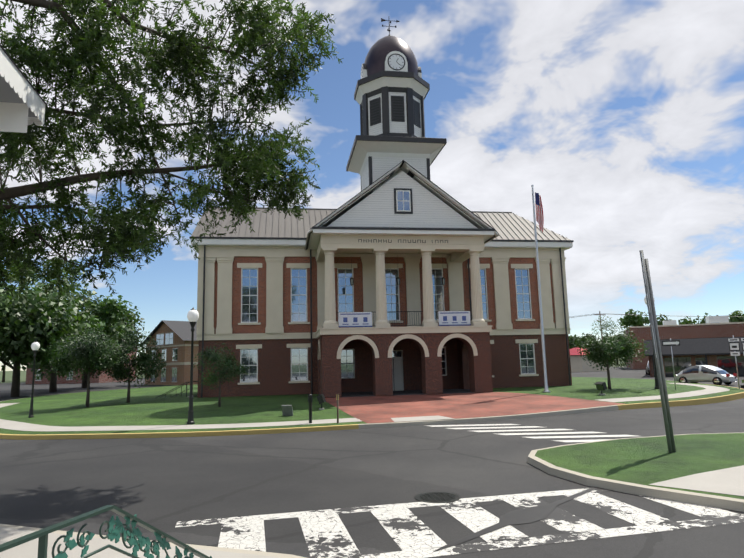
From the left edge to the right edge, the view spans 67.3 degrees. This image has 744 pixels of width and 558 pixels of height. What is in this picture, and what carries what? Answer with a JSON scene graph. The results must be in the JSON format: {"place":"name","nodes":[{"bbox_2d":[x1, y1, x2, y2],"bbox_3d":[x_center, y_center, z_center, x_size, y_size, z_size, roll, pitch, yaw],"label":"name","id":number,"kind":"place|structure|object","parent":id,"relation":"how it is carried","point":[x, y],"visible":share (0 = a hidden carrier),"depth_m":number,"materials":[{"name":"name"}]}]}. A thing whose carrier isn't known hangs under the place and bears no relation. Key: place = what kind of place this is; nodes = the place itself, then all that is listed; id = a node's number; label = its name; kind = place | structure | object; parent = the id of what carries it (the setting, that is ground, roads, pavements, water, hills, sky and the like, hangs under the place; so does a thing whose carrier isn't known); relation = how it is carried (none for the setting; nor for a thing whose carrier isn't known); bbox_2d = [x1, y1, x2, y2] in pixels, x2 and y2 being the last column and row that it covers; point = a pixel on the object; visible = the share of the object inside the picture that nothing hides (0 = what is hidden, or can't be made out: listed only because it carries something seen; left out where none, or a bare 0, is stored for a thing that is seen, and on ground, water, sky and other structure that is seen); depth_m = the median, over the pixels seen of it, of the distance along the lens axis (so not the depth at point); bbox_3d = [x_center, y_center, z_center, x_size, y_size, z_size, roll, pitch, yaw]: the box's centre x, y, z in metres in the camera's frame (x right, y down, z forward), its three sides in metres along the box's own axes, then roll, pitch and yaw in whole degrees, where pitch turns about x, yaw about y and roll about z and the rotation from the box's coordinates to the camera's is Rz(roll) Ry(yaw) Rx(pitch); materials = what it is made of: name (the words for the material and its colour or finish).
{"place":"outdoors","nodes":[
{"label":"outdoors","id":0,"kind":"place"},
{"bbox_2d":[0,45,46,132],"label":"roof eave","id":1,"kind":"object","parent":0,"point":[22,104],"visible":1,"depth_m":9.43,"materials":[{"name":"grey"}]},
{"bbox_2d":[0,527,282,557],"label":"pavement","id":2,"kind":"structure","parent":0,"point":[29,549],"depth_m":6.93,"materials":[{"name":"concrete"}]},
{"bbox_2d":[0,0,343,308],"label":"overhanging oak tree","id":3,"kind":"object","parent":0,"point":[122,237],"depth_m":12.21,"materials":[{"name":"green plant"}]},
{"bbox_2d":[0,383,729,430],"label":"sidewalk","id":4,"kind":"structure","parent":0,"point":[12,425],"depth_m":21.23,"materials":[{"name":"concrete"}]},
{"bbox_2d":[282,394,338,422],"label":"bollards","id":5,"kind":"object","parent":4,"relation":"on","point":[287,410],"visible":0.96,"depth_m":20.96,"materials":[{"name":"black metal"}]},
{"bbox_2d":[0,357,743,557],"bbox_3d":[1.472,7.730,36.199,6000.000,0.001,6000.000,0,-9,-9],"label":"ground","id":6,"kind":"structure","parent":0,"point":[165,484],"depth_m":11.72,"materials":[{"name":"grey asphalt"}]},
{"bbox_2d":[0,251,82,361],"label":"tree","id":7,"kind":"object","parent":6,"relation":"on","point":[45,309],"depth_m":46.82,"materials":[{"name":"green plant"}]},
{"bbox_2d":[0,261,97,396],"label":"tree","id":8,"kind":"object","parent":6,"relation":"on","point":[41,358],"depth_m":49.74,"materials":[{"name":"green plant"}]},
{"bbox_2d":[0,255,140,391],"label":"tree","id":9,"kind":"object","parent":6,"relation":"on","point":[115,310],"depth_m":61.22,"materials":[{"name":"green plant"}]},
{"bbox_2d":[26,345,136,383],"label":"building","id":10,"kind":"structure","parent":6,"relation":"on","point":[103,378],"depth_m":93.80,"materials":[{"name":"red brick"}]},
{"bbox_2d":[27,288,146,387],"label":"tree","id":11,"kind":"object","parent":6,"relation":"on","point":[47,371],"depth_m":69.43,"materials":[{"name":"green plant"}]},
{"bbox_2d":[0,505,211,557],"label":"stair handrail","id":12,"kind":"object","parent":6,"relation":"on","point":[112,535],"visible":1,"depth_m":2.58,"materials":[{"name":"green metal"}]},
{"bbox_2d":[0,524,305,557],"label":"kerb","id":13,"kind":"structure","parent":6,"relation":"on","point":[190,545],"depth_m":6.91,"materials":[{"name":"concrete"}]},
{"bbox_2d":[142,320,198,384],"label":"brick building","id":14,"kind":"structure","parent":6,"relation":"on","point":[174,337],"depth_m":73.41,"materials":[{"name":"brick"}]},
{"bbox_2d":[0,382,743,439],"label":"curb","id":15,"kind":"structure","parent":6,"relation":"on","point":[725,398],"depth_m":20.28,"materials":[{"name":"concrete"}]},
{"bbox_2d":[2,309,743,381],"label":"tree line","id":16,"kind":"object","parent":6,"relation":"on","point":[634,319],"depth_m":191.54,"materials":[{"name":"green plant"}]},
{"bbox_2d":[414,492,459,502],"bbox_3d":[1.145,3.822,9.785,0.800,0.011,0.800,0,-9,-9],"label":"manhole cover","id":17,"kind":"object","parent":6,"relation":"on","point":[437,497],"visible":1,"depth_m":9.76,"materials":[{"name":"black metal"}]},
{"bbox_2d":[175,488,743,557],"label":"crosswalk","id":18,"kind":"structure","parent":6,"relation":"on","point":[327,535],"depth_m":8.09,"materials":[{"name":"paint"}]},
{"bbox_2d":[433,487,598,551],"bbox_3d":[2.469,3.618,8.631,4.693,0.001,0.597,5,-11,-38],"label":"asphalt patch","id":19,"kind":"object","parent":6,"relation":"on","point":[529,514],"visible":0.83,"depth_m":8.45,"materials":[{"name":"grey asphalt"}]},
{"bbox_2d":[429,424,634,441],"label":"crosswalk","id":20,"kind":"structure","parent":6,"relation":"on","point":[536,433],"depth_m":17.83,"materials":[{"name":"paint"}]},
{"bbox_2d":[570,347,606,371],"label":"building","id":21,"kind":"structure","parent":6,"relation":"on","point":[578,363],"depth_m":88.21,"materials":[{"name":"beige paint"}]},
{"bbox_2d":[527,432,743,511],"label":"corner kerb","id":22,"kind":"structure","parent":6,"relation":"on","point":[729,503],"depth_m":9.70,"materials":[{"name":"concrete"}]},
{"bbox_2d":[535,433,743,498],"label":"grass verge","id":23,"kind":"structure","parent":22,"relation":"on","point":[647,461],"depth_m":12.32,"materials":[{"name":"green plant"}]},
{"bbox_2d":[639,250,675,452],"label":"corner sign posts","id":24,"kind":"object","parent":23,"relation":"on","point":[658,360],"visible":1,"depth_m":13.16,"materials":[{"name":"metal"}]},
{"bbox_2d":[645,361,649,374],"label":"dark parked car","id":25,"kind":"object","parent":6,"relation":"on","point":[647,370],"visible":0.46,"depth_m":67.57,"materials":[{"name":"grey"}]},
{"bbox_2d":[570,311,740,339],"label":"utility pole","id":26,"kind":"object","parent":6,"relation":"on","point":[599,314],"visible":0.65,"depth_m":115.98,"materials":[{"name":"brown wood"}]},
{"bbox_2d":[624,315,743,368],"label":"commercial building","id":27,"kind":"structure","parent":6,"relation":"on","point":[716,326],"depth_m":93.73,"materials":[{"name":"brown brick"}]},
{"bbox_2d":[644,337,743,376],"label":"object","id":28,"kind":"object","parent":6,"relation":"on","point":[690,352],"visible":0.48,"depth_m":59.58,"materials":[{"name":"brick"}]},
{"bbox_2d":[675,365,737,384],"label":"car","id":29,"kind":"object","parent":6,"relation":"on","point":[705,373],"visible":0.88,"depth_m":42.74,"materials":[{"name":"grey metal"}]},
{"bbox_2d":[0,377,743,434],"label":"island lawn","id":30,"kind":"structure","parent":0,"point":[145,407],"depth_m":27.82,"materials":[{"name":"green plant"}]},
{"bbox_2d":[28,341,39,417],"bbox_3d":[-15.469,4.550,25.529,0.345,3.473,0.345,0,-9,-9],"label":"street lamp","id":31,"kind":"object","parent":30,"relation":"on","point":[35,346],"visible":0.98,"depth_m":25.52,"materials":[{"name":"black metal"}]},
{"bbox_2d":[44,326,125,406],"bbox_3d":[-15.636,4.767,30.470,3.627,4.329,5.064,7,-12,-43],"label":"lawn tree","id":32,"kind":"object","parent":30,"relation":"on","point":[92,350],"depth_m":29.81,"materials":[{"name":"green plant"}]},
{"bbox_2d":[87,330,167,402],"bbox_3d":[-14.141,5.003,32.337,4.336,4.208,4.663,0,-9,-9],"label":"lawn tree","id":33,"kind":"object","parent":30,"relation":"on","point":[143,358],"depth_m":32.24,"materials":[{"name":"green plant"}]},
{"bbox_2d":[156,381,206,397],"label":"side stairs","id":34,"kind":"structure","parent":30,"relation":"on","point":[181,392],"depth_m":35.54,"materials":[{"name":"concrete"}]},
{"bbox_2d":[187,307,198,424],"bbox_3d":[-7.005,3.334,21.734,0.447,4.500,0.447,0,-9,-9],"label":"street lamp","id":35,"kind":"object","parent":30,"relation":"on","point":[193,315],"visible":1,"depth_m":21.71,"materials":[{"name":"black metal"}]},
{"bbox_2d":[193,343,248,406],"bbox_3d":[-7.370,4.617,27.269,2.669,3.152,3.061,0,-9,-9],"label":"lawn tree","id":36,"kind":"object","parent":30,"relation":"on","point":[228,362],"depth_m":27.04,"materials":[{"name":"green plant"}]},
{"bbox_2d":[314,394,325,409],"bbox_3d":[-2.329,5.557,25.218,0.447,0.697,0.480,-2,-8,6],"label":"floodlight","id":37,"kind":"object","parent":30,"relation":"on","point":[321,398],"visible":0.96,"depth_m":25.03,"materials":[{"name":"metal"}]},
{"bbox_2d":[189,18,573,397],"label":"courthouse","id":38,"kind":"structure","parent":30,"relation":"on","point":[400,273],"depth_m":35.69,"materials":[{"name":"paint"}]},
{"bbox_2d":[325,392,622,422],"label":"brick plaza","id":39,"kind":"structure","parent":30,"relation":"on","point":[385,409],"depth_m":25.61,"materials":[{"name":"brick"}]},
{"bbox_2d":[531,184,550,392],"bbox_3d":[9.641,0.374,32.216,0.440,12.100,0.429,0,-9,-9],"label":"flagpole","id":40,"kind":"object","parent":30,"relation":"on","point":[546,390],"visible":0.98,"depth_m":31.99,"materials":[{"name":"metal"}]},
{"bbox_2d":[535,192,543,231],"bbox_3d":[9.859,-3.929,32.896,0.429,2.500,0.221,0,-9,-9],"label":"us flag","id":41,"kind":"object","parent":40,"relation":"attached to","point":[539,212],"visible":1,"depth_m":32.91,"materials":[{"name":"fabric"}]},
{"bbox_2d":[594,382,606,394],"bbox_3d":[11.955,5.723,29.194,0.447,0.697,0.480,3,-10,-28],"label":"floodlight","id":42,"kind":"object","parent":30,"relation":"on","point":[601,386],"visible":0.92,"depth_m":29.10,"materials":[{"name":"metal"}]},
{"bbox_2d":[573,315,648,388],"bbox_3d":[13.921,4.315,33.046,4.254,4.344,4.555,0,-9,-9],"label":"lawn tree","id":43,"kind":"object","parent":30,"relation":"on","point":[599,352],"depth_m":32.51,"materials":[{"name":"green plant"}]},
{"bbox_2d":[644,296,658,388],"bbox_3d":[16.454,3.578,32.684,0.557,5.607,0.557,0,-9,-9],"label":"street lamp","id":44,"kind":"object","parent":30,"relation":"on","point":[656,376],"visible":0.19,"depth_m":32.35,"materials":[{"name":"black metal"}]},
{"bbox_2d":[662,338,679,389],"bbox_3d":[17.235,4.852,31.990,0.920,2.900,0.062,-6,-10,28],"label":"one way sign","id":45,"kind":"object","parent":30,"relation":"on","point":[671,343],"visible":0.96,"depth_m":32.07,"materials":[{"name":"metal"}]},
{"bbox_2d":[728,335,743,388],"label":"route marker signs","id":46,"kind":"object","parent":30,"relation":"on","point":[734,346],"visible":0.94,"depth_m":34.03,"materials":[{"name":"metal"}]},
{"bbox_2d":[0,0,743,370],"label":"sky","id":47,"kind":"structure","parent":0,"point":[625,118],"materials":[{"name":"blue"}]},
{"bbox_2d":[649,465,743,495],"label":"corner pavement","id":48,"kind":"structure","parent":0,"point":[730,481],"depth_m":9.79,"materials":[{"name":"concrete"}]}
]}

